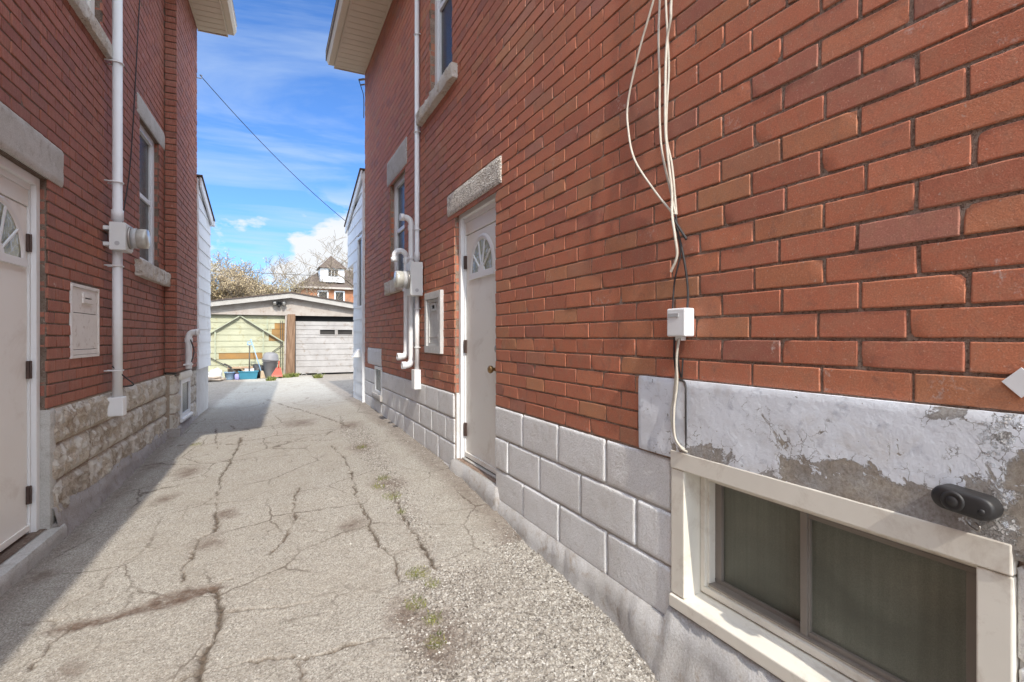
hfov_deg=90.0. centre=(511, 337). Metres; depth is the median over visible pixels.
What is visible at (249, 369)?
snow shovel
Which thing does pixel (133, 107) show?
cable
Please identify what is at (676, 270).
cable
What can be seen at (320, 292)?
window
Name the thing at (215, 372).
sack
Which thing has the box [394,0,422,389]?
electric meter
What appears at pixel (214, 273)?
tree
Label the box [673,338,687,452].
cable
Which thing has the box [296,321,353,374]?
garage door
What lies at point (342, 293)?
window
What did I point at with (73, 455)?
brick house
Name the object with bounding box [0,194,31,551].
door
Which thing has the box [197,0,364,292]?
sky
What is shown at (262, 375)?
broom
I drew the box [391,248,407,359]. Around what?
vent pipe
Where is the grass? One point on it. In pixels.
(289, 375)
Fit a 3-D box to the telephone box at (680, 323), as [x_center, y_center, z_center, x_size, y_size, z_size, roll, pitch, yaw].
[0.596,-0.045,1.815,0.048,0.114,0.090,0,0,-26]
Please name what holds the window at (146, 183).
in the brick house at (73, 455)
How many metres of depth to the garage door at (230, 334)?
15.16 m
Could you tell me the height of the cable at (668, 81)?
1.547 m
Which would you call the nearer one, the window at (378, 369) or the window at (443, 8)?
the window at (443, 8)
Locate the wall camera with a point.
(973, 504)
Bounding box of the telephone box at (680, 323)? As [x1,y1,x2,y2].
[667,308,693,340]
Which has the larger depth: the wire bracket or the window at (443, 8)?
the wire bracket
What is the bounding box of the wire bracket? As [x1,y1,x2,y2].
[358,78,364,117]
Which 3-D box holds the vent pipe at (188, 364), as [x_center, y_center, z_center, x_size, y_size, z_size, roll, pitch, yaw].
[-4.038,0.143,6.343,0.284,0.495,0.094,0,0,-23]
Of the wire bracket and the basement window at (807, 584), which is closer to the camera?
the basement window at (807, 584)
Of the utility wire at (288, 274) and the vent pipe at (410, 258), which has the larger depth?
the utility wire at (288, 274)
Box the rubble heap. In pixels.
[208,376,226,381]
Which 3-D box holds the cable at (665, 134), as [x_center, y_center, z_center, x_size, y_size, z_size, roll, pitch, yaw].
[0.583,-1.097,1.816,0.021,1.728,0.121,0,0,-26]
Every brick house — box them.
[0,0,236,596]
[292,256,353,301]
[326,0,1023,681]
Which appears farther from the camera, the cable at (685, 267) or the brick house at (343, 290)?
the brick house at (343, 290)
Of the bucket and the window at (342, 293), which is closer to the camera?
the bucket
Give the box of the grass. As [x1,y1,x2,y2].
[192,372,446,649]
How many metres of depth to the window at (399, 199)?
6.12 m
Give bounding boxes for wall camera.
[931,483,1003,531]
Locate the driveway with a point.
(187, 607)
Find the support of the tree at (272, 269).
on the ground
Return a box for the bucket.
[224,372,235,379]
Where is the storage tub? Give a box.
[238,370,258,378]
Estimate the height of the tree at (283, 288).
4.338 m
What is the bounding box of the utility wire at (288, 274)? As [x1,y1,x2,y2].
[215,270,340,276]
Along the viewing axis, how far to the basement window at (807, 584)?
1.42 m
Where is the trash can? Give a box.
[262,352,278,377]
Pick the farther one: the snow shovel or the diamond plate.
the snow shovel
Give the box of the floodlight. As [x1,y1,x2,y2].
[272,301,285,306]
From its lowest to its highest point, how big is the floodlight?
0.187 m
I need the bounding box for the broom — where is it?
[250,339,264,378]
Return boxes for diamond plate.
[1002,368,1023,397]
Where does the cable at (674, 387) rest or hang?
attached to the brick house at (848, 174)
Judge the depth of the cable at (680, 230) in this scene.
1.81 m
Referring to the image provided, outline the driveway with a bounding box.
[0,373,658,681]
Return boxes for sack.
[208,368,222,377]
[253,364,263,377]
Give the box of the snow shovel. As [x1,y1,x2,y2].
[244,341,253,370]
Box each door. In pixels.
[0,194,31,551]
[208,315,284,377]
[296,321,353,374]
[464,222,495,473]
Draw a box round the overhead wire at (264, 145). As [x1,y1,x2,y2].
[197,74,343,219]
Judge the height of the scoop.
0.440 m
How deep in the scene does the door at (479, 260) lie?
3.77 m
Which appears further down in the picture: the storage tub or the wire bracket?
the storage tub
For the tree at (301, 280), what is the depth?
32.01 m
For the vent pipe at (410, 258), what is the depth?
5.10 m
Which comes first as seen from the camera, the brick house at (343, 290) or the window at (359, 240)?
the window at (359, 240)
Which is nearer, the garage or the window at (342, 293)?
the garage
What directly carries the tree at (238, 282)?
on the ground
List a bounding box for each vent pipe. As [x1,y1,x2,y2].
[183,329,199,368]
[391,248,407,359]
[399,213,414,368]
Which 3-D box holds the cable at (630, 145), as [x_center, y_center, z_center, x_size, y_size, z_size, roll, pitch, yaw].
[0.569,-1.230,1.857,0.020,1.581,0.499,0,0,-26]
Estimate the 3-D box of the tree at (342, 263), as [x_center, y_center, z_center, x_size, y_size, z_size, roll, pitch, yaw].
[-10.653,-2.825,35.938,7.160,8.434,6.534,0,0,27]
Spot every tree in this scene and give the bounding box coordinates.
[210,251,288,299]
[210,258,236,298]
[214,251,285,294]
[247,276,311,294]
[259,253,340,297]
[298,230,353,301]
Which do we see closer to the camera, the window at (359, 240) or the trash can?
the window at (359, 240)
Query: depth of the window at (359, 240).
8.26 m
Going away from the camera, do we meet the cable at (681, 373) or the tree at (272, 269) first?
the cable at (681, 373)
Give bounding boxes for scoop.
[271,361,282,376]
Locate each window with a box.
[85,0,94,15]
[139,124,153,264]
[178,377,189,417]
[317,290,327,297]
[334,291,344,300]
[357,234,361,308]
[375,366,382,394]
[394,173,404,272]
[435,0,451,84]
[669,450,1019,681]
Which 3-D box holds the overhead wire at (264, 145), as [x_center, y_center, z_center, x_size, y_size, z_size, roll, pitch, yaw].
[-3.719,-2.906,8.254,0.022,1.599,2.562,0,0,33]
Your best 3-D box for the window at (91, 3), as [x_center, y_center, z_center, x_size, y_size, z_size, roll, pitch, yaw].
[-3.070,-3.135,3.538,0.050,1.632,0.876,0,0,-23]
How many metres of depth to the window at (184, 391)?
6.43 m
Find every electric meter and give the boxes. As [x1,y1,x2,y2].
[103,0,149,416]
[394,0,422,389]
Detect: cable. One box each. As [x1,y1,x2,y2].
[112,366,133,386]
[123,0,139,210]
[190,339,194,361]
[626,0,673,214]
[657,0,676,214]
[664,0,678,271]
[665,0,677,213]
[670,214,687,239]
[670,339,684,448]
[672,214,680,308]
[673,337,686,447]
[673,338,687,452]
[675,227,688,307]
[678,351,683,377]
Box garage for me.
[208,292,353,377]
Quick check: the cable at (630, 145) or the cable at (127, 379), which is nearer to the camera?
the cable at (630, 145)
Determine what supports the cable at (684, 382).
attached to the brick house at (848, 174)
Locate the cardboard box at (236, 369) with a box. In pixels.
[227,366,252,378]
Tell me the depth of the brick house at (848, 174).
1.69 m

